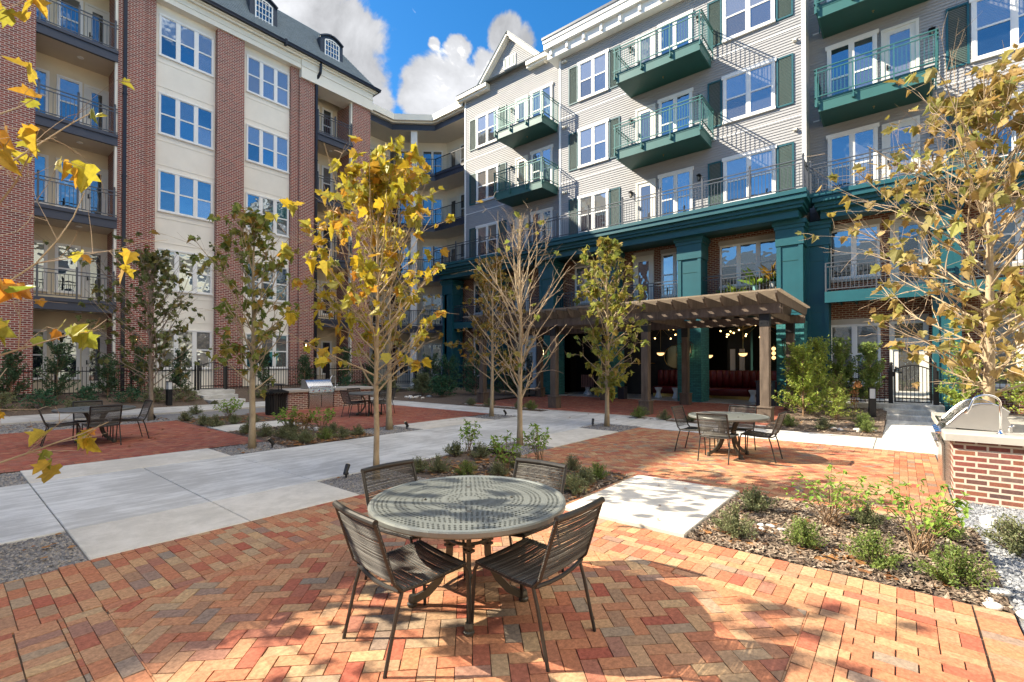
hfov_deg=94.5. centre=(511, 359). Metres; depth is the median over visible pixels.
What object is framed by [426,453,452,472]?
mound shrub
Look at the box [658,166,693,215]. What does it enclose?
window
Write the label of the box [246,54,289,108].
window
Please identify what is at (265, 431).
mound shrub
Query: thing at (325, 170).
window
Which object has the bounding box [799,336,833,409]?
bright shrub
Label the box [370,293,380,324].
door
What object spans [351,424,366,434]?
mound shrub
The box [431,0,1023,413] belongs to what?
apartment building
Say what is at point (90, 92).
door
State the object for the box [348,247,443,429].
plane tree
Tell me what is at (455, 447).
mound shrub
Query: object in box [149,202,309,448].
plane tree
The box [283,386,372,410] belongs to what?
grill island
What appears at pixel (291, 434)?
mound shrub
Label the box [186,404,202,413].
mound shrub
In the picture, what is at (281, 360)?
window
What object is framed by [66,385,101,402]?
shrub
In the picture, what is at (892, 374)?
picket gate
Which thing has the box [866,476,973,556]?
leafy perennial
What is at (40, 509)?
concrete walk
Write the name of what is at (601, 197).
window
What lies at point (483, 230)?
window
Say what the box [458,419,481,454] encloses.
leafy perennial
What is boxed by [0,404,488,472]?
brick patio
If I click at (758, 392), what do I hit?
planter box
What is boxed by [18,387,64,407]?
shrub
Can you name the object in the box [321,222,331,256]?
window
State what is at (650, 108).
door
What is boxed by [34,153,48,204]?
window
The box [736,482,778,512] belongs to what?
mound shrub
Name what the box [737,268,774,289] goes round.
potted plant
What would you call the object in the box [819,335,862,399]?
laurel shrub
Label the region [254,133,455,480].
plane tree
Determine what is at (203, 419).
mound shrub
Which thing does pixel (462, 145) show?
window
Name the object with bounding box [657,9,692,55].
window
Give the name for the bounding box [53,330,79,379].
window
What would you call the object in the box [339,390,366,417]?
cord chair
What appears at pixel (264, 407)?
kerb
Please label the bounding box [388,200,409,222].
window
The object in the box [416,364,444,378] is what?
picket fence
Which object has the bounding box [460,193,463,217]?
window
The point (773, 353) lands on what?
ball lamp
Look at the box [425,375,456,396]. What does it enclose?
hedge shrub
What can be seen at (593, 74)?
window
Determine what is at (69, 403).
shrub
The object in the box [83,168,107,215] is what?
door
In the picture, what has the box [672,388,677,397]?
drum stool
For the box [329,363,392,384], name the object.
picket fence
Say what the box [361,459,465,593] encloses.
cord chair
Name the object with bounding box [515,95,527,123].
door
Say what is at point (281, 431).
mound shrub
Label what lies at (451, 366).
hedge shrub
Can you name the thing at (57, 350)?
laurel shrub
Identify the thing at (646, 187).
door
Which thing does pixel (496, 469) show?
mound shrub
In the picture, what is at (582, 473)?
mound shrub
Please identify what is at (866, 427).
mound shrub
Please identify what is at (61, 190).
window
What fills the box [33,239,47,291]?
window
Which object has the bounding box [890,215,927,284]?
door
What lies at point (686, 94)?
window
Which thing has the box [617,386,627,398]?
planter box
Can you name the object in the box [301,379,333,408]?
gas grill
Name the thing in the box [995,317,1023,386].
window
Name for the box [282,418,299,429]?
mound shrub
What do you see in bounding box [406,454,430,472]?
mound shrub
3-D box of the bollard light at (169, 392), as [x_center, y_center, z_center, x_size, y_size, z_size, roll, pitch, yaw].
[-12.816,1.310,17.703,0.164,0.970,0.164,0,-1,29]
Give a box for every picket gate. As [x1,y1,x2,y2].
[197,360,227,389]
[308,362,328,378]
[394,364,415,388]
[889,362,936,404]
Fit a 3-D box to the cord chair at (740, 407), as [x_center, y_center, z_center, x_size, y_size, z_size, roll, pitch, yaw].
[4.178,1.285,8.783,0.503,0.818,0.660,-1,-1,44]
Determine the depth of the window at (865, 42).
17.07 m
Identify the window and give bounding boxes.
[32,329,46,379]
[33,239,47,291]
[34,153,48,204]
[35,67,49,113]
[36,0,48,22]
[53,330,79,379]
[54,243,80,294]
[55,157,81,210]
[56,74,82,123]
[57,0,82,35]
[156,328,212,369]
[157,169,212,221]
[157,248,212,295]
[158,13,213,77]
[158,91,213,150]
[244,333,287,368]
[245,123,289,173]
[245,192,288,237]
[245,261,288,302]
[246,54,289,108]
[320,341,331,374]
[321,165,331,192]
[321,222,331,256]
[321,281,331,314]
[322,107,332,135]
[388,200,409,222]
[389,149,409,168]
[391,245,409,274]
[391,294,409,323]
[391,343,409,374]
[421,294,442,324]
[421,344,442,374]
[422,150,442,173]
[422,198,442,224]
[422,246,442,274]
[460,143,463,162]
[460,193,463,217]
[460,243,463,259]
[473,284,486,314]
[474,341,478,376]
[475,163,498,203]
[475,221,498,256]
[476,106,498,148]
[530,81,552,119]
[530,144,552,183]
[530,207,553,240]
[575,265,596,303]
[577,48,608,101]
[577,118,609,168]
[577,188,609,232]
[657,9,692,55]
[657,87,693,135]
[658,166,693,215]
[661,252,677,296]
[719,238,775,287]
[721,57,776,124]
[722,0,775,43]
[722,144,776,203]
[825,28,878,96]
[826,122,879,189]
[831,223,880,279]
[831,323,880,383]
[969,0,1023,62]
[972,88,1023,159]
[984,203,1023,264]
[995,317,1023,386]
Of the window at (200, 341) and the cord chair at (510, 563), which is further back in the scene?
the window at (200, 341)
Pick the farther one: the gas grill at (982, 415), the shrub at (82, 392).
the shrub at (82, 392)
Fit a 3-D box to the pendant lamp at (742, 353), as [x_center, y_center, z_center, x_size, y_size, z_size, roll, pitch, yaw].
[9.647,-1.013,19.783,0.344,1.800,0.344,0,-1,39]
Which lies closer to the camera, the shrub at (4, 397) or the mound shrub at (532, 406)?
the shrub at (4, 397)
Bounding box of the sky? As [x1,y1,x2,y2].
[272,0,611,114]
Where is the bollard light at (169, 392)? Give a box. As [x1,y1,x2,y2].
[166,381,172,405]
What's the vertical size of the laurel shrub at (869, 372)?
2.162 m
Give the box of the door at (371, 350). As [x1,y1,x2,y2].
[370,344,380,377]
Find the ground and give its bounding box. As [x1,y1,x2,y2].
[206,387,885,477]
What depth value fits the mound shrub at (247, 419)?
12.91 m
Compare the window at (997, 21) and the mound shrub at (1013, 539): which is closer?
the mound shrub at (1013, 539)
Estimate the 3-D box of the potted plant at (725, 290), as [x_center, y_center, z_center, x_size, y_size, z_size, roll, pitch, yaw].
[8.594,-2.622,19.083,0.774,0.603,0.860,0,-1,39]
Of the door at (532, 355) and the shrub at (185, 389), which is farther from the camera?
the door at (532, 355)
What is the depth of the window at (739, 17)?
18.55 m
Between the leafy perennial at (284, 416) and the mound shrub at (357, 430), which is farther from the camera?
the leafy perennial at (284, 416)
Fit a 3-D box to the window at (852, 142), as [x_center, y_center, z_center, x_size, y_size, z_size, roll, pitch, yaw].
[12.249,-7.032,17.050,1.570,2.480,0.080,0,-1,39]
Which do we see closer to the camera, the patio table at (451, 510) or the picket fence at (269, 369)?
the patio table at (451, 510)
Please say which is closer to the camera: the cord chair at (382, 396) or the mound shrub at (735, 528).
the mound shrub at (735, 528)
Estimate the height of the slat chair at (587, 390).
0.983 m
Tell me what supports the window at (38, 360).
in the brick apartment building at (222, 107)
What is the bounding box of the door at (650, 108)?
[635,103,655,142]
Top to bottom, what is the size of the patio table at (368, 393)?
0.706 m
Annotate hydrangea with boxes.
[849,380,861,418]
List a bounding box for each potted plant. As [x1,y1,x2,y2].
[715,287,729,292]
[726,282,748,292]
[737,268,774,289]
[754,261,775,286]
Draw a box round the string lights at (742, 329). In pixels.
[720,325,775,337]
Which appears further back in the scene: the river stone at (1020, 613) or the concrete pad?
the concrete pad
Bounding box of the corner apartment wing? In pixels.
[370,102,467,387]
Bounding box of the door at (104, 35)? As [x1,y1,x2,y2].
[84,2,109,46]
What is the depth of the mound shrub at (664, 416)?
13.60 m
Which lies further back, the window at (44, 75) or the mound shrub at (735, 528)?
the window at (44, 75)
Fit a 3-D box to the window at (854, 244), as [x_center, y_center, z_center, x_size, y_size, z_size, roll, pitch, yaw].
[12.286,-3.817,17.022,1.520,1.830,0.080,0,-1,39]
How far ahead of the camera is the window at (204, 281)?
20.97 m
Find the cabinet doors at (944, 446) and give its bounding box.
[931,432,950,484]
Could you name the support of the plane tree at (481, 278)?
on the gravel base at (211, 413)
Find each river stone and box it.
[981,601,1003,610]
[987,587,1012,596]
[1015,610,1023,619]
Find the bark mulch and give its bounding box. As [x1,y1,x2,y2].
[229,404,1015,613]
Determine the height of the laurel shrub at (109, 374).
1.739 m
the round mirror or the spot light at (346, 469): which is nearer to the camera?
the spot light at (346, 469)
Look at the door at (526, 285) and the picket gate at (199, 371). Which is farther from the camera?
the door at (526, 285)
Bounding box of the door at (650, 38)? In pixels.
[635,29,655,65]
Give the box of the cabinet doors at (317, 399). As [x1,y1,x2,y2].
[308,392,333,408]
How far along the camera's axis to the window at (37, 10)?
18.39 m
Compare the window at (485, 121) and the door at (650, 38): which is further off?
the window at (485, 121)
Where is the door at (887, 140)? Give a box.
[882,115,919,179]
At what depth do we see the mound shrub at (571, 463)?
7.11 m
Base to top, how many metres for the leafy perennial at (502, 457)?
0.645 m
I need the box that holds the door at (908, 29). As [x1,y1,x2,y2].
[881,17,919,80]
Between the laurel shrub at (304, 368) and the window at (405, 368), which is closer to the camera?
the laurel shrub at (304, 368)
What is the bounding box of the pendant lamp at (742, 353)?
[739,352,746,355]
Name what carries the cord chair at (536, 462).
on the brick patio at (668, 608)
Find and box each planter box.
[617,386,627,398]
[755,380,776,405]
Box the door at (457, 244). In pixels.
[449,244,457,261]
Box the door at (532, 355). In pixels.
[523,337,536,387]
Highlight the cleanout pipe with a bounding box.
[980,514,997,529]
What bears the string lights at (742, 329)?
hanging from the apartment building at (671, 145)
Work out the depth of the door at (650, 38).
21.11 m
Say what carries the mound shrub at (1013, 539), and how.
on the gravel at (1012, 568)
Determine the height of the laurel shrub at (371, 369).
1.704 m
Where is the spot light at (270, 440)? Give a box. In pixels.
[268,438,274,447]
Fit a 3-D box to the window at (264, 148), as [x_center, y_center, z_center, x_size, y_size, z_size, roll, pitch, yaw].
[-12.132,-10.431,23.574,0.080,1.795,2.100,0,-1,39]
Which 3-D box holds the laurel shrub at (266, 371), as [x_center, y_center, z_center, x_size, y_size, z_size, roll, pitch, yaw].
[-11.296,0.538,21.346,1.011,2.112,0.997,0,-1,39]
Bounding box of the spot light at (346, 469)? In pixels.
[343,463,349,477]
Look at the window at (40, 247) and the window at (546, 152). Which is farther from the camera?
the window at (546, 152)
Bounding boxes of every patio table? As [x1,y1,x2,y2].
[51,405,135,442]
[349,391,385,415]
[368,475,565,636]
[688,411,769,459]
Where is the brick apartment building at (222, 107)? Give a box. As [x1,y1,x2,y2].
[0,0,381,397]
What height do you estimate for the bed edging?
0.100 m
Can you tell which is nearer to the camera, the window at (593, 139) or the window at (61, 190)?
the window at (61, 190)
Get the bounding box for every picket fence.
[0,364,195,396]
[224,364,307,388]
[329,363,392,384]
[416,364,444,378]
[439,368,529,396]
[824,370,889,402]
[937,370,1023,409]
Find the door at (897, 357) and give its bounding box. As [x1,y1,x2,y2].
[889,320,928,399]
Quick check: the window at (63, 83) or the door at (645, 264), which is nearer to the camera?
the window at (63, 83)
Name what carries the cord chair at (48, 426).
on the brick patio at (344, 420)
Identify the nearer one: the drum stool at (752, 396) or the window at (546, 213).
the drum stool at (752, 396)
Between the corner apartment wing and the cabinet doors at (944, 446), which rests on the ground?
the corner apartment wing
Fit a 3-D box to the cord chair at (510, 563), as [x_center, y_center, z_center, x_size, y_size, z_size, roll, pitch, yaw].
[0.159,1.223,2.808,0.659,0.818,0.503,0,-1,40]
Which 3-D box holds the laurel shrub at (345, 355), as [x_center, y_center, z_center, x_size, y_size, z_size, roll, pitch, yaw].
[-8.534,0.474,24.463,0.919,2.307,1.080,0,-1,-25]
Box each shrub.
[0,349,38,403]
[0,392,30,410]
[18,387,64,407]
[32,341,80,400]
[64,399,90,407]
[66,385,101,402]
[87,353,123,395]
[106,385,147,402]
[126,345,153,394]
[140,386,172,401]
[165,348,192,389]
[172,384,201,401]
[176,411,194,420]
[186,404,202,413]
[194,414,213,424]
[204,414,226,426]
[225,413,243,423]
[236,422,248,433]
[240,422,258,432]
[244,414,260,421]
[248,384,269,397]
[255,348,271,386]
[256,422,275,436]
[272,426,289,437]
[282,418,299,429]
[284,426,300,439]
[292,429,315,443]
[293,354,315,384]
[315,427,335,439]
[324,421,340,432]
[333,425,350,437]
[334,376,354,386]
[337,347,355,383]
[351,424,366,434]
[355,372,379,388]
[364,359,379,385]
[378,380,401,392]
[405,372,432,394]
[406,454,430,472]
[412,353,450,389]
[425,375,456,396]
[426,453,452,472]
[434,354,467,392]
[443,440,466,455]
[453,459,477,474]
[454,350,497,394]
[466,397,475,404]
[468,441,491,458]
[483,398,494,406]
[487,347,517,394]
[488,460,509,475]
[501,353,528,393]
[509,451,530,467]
[524,400,538,409]
[557,472,586,494]
[559,454,581,470]
[570,466,598,485]
[586,461,610,479]
[630,406,649,417]
[656,408,671,419]
[684,413,695,421]
[707,501,757,539]
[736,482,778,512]
[771,342,832,415]
[779,414,799,426]
[781,515,828,548]
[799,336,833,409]
[809,386,862,419]
[813,416,836,429]
[816,373,852,410]
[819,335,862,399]
[837,525,909,570]
[846,500,890,527]
[850,341,885,399]
[851,411,874,425]
[854,419,876,432]
[908,540,999,589]
[921,511,972,539]
[934,340,995,405]
[973,510,1023,555]
[995,357,1023,413]
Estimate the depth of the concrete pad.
5.35 m
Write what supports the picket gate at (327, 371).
attached to the picket fence at (359, 382)
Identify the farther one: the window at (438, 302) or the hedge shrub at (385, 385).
the window at (438, 302)
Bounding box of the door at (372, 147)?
[370,144,381,159]
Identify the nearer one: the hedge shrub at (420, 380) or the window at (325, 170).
the hedge shrub at (420, 380)
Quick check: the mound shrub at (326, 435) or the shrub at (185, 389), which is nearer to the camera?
the mound shrub at (326, 435)
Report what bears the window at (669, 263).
in the apartment building at (671, 145)
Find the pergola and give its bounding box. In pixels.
[463,288,809,422]
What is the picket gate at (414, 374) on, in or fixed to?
attached to the picket fence at (422, 368)
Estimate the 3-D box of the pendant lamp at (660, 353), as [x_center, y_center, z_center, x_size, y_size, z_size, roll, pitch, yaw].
[6.879,-1.025,21.928,0.344,1.730,0.344,0,-1,39]
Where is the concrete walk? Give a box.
[0,397,937,544]
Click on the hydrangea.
(858, 384)
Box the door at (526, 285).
[515,276,528,310]
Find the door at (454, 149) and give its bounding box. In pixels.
[449,147,457,166]
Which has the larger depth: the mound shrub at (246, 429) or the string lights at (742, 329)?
the string lights at (742, 329)
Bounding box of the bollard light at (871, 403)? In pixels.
[868,387,875,416]
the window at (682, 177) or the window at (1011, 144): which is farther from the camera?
the window at (682, 177)
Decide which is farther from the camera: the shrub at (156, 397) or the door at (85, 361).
the door at (85, 361)
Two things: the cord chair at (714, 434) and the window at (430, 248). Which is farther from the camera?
the window at (430, 248)
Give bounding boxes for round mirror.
[664,345,676,368]
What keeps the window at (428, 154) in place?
in the corner apartment wing
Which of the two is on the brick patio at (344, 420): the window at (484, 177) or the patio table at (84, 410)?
the patio table at (84, 410)
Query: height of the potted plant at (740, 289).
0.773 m
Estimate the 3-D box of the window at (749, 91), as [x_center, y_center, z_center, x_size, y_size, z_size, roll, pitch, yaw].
[9.193,-10.388,18.431,1.960,1.940,0.080,0,-1,39]
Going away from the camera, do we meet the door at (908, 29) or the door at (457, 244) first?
the door at (908, 29)
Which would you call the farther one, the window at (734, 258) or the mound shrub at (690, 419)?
the window at (734, 258)
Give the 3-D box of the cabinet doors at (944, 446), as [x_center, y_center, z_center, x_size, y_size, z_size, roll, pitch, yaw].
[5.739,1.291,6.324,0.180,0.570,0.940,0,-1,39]
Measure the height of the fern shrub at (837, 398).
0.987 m
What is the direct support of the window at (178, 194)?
in the brick apartment building at (222, 107)
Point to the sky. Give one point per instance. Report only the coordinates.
(421, 55)
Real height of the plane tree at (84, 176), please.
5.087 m
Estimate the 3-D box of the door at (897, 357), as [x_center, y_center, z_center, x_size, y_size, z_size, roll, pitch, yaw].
[13.432,0.033,16.030,1.020,2.670,0.095,0,-1,39]
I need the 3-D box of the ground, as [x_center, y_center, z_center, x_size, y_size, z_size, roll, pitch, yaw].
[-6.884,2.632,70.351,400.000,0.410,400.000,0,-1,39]
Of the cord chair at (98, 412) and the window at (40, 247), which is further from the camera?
the window at (40, 247)
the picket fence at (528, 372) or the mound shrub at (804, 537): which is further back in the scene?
the picket fence at (528, 372)
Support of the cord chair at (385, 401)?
on the brick patio at (344, 420)
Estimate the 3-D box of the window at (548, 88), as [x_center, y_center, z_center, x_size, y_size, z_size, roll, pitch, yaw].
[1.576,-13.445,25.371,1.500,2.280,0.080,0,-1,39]
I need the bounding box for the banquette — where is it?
[653,370,776,400]
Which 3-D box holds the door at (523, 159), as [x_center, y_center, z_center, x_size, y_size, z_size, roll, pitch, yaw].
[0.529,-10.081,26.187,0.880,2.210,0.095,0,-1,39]
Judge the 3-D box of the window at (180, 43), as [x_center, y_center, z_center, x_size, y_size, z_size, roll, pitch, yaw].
[-14.338,-13.809,20.924,0.080,1.795,2.110,0,-1,39]
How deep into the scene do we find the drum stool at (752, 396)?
18.97 m
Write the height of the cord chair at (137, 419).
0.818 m
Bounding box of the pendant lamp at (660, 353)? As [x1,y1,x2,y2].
[657,330,664,355]
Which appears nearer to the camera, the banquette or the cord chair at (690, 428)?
the cord chair at (690, 428)
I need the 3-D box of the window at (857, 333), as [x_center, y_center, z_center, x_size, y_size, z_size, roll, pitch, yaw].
[12.286,-0.182,16.984,1.520,2.140,0.080,0,-1,39]
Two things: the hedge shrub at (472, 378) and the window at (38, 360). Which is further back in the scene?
the hedge shrub at (472, 378)
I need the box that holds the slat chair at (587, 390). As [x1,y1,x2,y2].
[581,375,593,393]
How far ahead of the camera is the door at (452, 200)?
32.46 m
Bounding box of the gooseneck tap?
[964,394,1014,434]
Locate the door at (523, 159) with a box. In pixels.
[515,155,527,186]
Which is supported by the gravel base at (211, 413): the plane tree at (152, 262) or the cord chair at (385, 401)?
the plane tree at (152, 262)
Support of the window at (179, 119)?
in the brick apartment building at (222, 107)
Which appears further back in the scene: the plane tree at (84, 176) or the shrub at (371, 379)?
the shrub at (371, 379)
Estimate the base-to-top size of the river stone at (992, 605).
0.054 m
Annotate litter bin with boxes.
[265,383,288,414]
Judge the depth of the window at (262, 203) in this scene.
23.72 m
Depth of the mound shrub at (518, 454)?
7.29 m
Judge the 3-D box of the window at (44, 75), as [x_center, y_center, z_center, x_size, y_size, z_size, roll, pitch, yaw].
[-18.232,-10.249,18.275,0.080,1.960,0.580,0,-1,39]
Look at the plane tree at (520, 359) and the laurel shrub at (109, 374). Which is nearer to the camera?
the plane tree at (520, 359)
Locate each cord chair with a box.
[34,405,80,446]
[72,400,107,442]
[81,404,122,444]
[110,400,152,440]
[332,500,471,678]
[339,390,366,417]
[347,388,371,413]
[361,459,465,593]
[368,390,393,414]
[371,388,396,413]
[471,497,604,671]
[509,458,567,589]
[671,405,714,454]
[696,412,739,464]
[717,405,756,454]
[738,411,786,463]
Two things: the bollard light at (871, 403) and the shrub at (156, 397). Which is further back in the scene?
the shrub at (156, 397)
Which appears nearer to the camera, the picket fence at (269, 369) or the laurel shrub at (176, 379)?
the laurel shrub at (176, 379)
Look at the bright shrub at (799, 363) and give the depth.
13.33 m
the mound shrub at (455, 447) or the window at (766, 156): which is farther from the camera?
the window at (766, 156)
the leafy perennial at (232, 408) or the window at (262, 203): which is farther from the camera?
the window at (262, 203)
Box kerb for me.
[0,397,764,426]
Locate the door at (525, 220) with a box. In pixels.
[515,215,527,248]
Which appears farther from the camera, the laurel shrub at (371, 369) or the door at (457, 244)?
the door at (457, 244)
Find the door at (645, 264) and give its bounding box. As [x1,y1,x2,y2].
[633,254,653,300]
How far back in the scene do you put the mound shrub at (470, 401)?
18.34 m
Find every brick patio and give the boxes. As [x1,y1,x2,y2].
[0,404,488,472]
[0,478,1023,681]
[475,395,788,425]
[521,427,961,527]
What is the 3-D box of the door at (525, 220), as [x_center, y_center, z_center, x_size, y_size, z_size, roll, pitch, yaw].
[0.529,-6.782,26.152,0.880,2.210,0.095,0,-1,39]
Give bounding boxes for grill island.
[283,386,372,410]
[931,412,1023,509]
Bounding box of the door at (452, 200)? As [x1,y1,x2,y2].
[449,196,457,218]
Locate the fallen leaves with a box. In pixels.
[0,406,975,587]
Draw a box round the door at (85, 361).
[81,332,106,387]
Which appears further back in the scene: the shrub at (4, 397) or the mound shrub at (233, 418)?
the shrub at (4, 397)
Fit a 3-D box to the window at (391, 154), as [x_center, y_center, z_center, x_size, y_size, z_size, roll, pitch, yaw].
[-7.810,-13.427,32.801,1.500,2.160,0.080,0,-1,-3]
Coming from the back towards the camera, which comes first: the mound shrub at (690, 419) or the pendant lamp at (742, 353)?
the pendant lamp at (742, 353)
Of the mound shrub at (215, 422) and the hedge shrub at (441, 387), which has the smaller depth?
the mound shrub at (215, 422)
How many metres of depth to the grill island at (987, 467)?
5.43 m
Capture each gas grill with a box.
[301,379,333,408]
[931,399,1012,484]
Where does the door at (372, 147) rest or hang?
in the corner apartment wing
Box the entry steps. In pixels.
[191,389,945,422]
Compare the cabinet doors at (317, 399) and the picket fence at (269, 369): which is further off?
the picket fence at (269, 369)
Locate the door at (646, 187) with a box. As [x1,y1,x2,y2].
[636,178,655,220]
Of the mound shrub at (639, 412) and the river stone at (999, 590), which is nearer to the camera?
the river stone at (999, 590)
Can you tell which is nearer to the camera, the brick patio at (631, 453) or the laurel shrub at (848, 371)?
the brick patio at (631, 453)
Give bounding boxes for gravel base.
[0,408,637,581]
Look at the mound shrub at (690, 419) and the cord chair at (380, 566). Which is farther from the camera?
the mound shrub at (690, 419)
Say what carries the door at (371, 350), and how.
in the corner apartment wing
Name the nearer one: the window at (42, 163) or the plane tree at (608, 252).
the plane tree at (608, 252)
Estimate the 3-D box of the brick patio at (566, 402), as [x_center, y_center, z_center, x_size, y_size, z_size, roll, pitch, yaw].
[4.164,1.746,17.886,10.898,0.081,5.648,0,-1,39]
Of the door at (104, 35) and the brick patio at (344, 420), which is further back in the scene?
the door at (104, 35)
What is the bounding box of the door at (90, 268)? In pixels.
[82,247,107,299]
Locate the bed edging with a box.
[473,446,514,455]
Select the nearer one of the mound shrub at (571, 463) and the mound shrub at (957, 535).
the mound shrub at (957, 535)
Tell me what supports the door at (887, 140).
in the apartment building at (671, 145)
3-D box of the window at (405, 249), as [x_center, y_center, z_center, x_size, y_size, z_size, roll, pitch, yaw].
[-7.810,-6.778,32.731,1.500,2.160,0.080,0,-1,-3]
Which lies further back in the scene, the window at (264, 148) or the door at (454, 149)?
the door at (454, 149)
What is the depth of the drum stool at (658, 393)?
21.46 m
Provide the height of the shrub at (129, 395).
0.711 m
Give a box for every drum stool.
[655,387,661,397]
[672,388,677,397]
[748,390,755,401]
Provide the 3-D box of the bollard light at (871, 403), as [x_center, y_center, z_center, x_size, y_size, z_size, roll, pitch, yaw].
[9.870,1.221,12.975,0.164,0.890,0.164,0,-1,29]
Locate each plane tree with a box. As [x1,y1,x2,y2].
[0,0,162,482]
[28,228,215,420]
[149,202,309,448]
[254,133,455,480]
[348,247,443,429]
[443,247,541,416]
[459,196,583,445]
[566,236,649,426]
[795,12,1023,403]
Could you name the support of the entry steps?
on the ground
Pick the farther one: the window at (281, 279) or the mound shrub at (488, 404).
the window at (281, 279)
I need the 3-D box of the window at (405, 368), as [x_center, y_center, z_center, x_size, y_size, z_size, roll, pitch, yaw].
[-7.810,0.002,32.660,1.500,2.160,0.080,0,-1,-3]
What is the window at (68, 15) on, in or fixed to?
in the brick apartment building at (222, 107)
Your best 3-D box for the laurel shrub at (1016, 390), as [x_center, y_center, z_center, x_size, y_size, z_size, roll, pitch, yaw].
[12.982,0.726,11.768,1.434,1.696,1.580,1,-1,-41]
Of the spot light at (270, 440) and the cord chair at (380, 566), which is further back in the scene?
the spot light at (270, 440)
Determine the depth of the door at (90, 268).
19.49 m
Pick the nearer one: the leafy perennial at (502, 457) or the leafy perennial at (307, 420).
the leafy perennial at (502, 457)
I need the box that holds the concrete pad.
[20,417,739,559]
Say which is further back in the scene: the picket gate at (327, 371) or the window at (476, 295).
the window at (476, 295)
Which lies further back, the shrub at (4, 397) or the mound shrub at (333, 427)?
the shrub at (4, 397)
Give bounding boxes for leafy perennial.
[213,397,244,417]
[271,406,303,424]
[291,413,316,430]
[309,407,335,430]
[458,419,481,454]
[486,430,522,471]
[522,423,551,459]
[781,464,881,527]
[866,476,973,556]
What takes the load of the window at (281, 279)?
in the brick apartment building at (222, 107)
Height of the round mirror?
1.128 m
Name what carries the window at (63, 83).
in the brick apartment building at (222, 107)
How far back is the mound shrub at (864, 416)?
11.55 m
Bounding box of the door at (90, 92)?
[83,84,108,131]
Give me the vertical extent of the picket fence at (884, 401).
1.416 m
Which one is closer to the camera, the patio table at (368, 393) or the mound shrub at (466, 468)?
the mound shrub at (466, 468)
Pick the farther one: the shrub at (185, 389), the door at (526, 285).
the door at (526, 285)
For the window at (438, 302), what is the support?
in the corner apartment wing
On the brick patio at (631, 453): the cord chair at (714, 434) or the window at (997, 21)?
the cord chair at (714, 434)
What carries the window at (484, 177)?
in the apartment building at (671, 145)
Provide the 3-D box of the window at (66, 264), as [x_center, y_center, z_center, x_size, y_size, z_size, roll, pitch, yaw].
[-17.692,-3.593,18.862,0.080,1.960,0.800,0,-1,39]
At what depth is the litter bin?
14.76 m
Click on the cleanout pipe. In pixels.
(987, 520)
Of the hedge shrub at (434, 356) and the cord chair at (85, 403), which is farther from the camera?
the hedge shrub at (434, 356)
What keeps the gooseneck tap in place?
on the grill island at (987, 467)
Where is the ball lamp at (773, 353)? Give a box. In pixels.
[772,347,775,359]
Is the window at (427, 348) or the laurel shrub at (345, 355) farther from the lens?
the window at (427, 348)
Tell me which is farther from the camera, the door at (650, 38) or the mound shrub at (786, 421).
the door at (650, 38)
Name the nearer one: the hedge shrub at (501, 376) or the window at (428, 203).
the hedge shrub at (501, 376)
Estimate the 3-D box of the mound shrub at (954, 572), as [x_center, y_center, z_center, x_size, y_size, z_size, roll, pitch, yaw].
[3.174,1.476,3.422,0.469,0.328,0.442,0,-1,1]

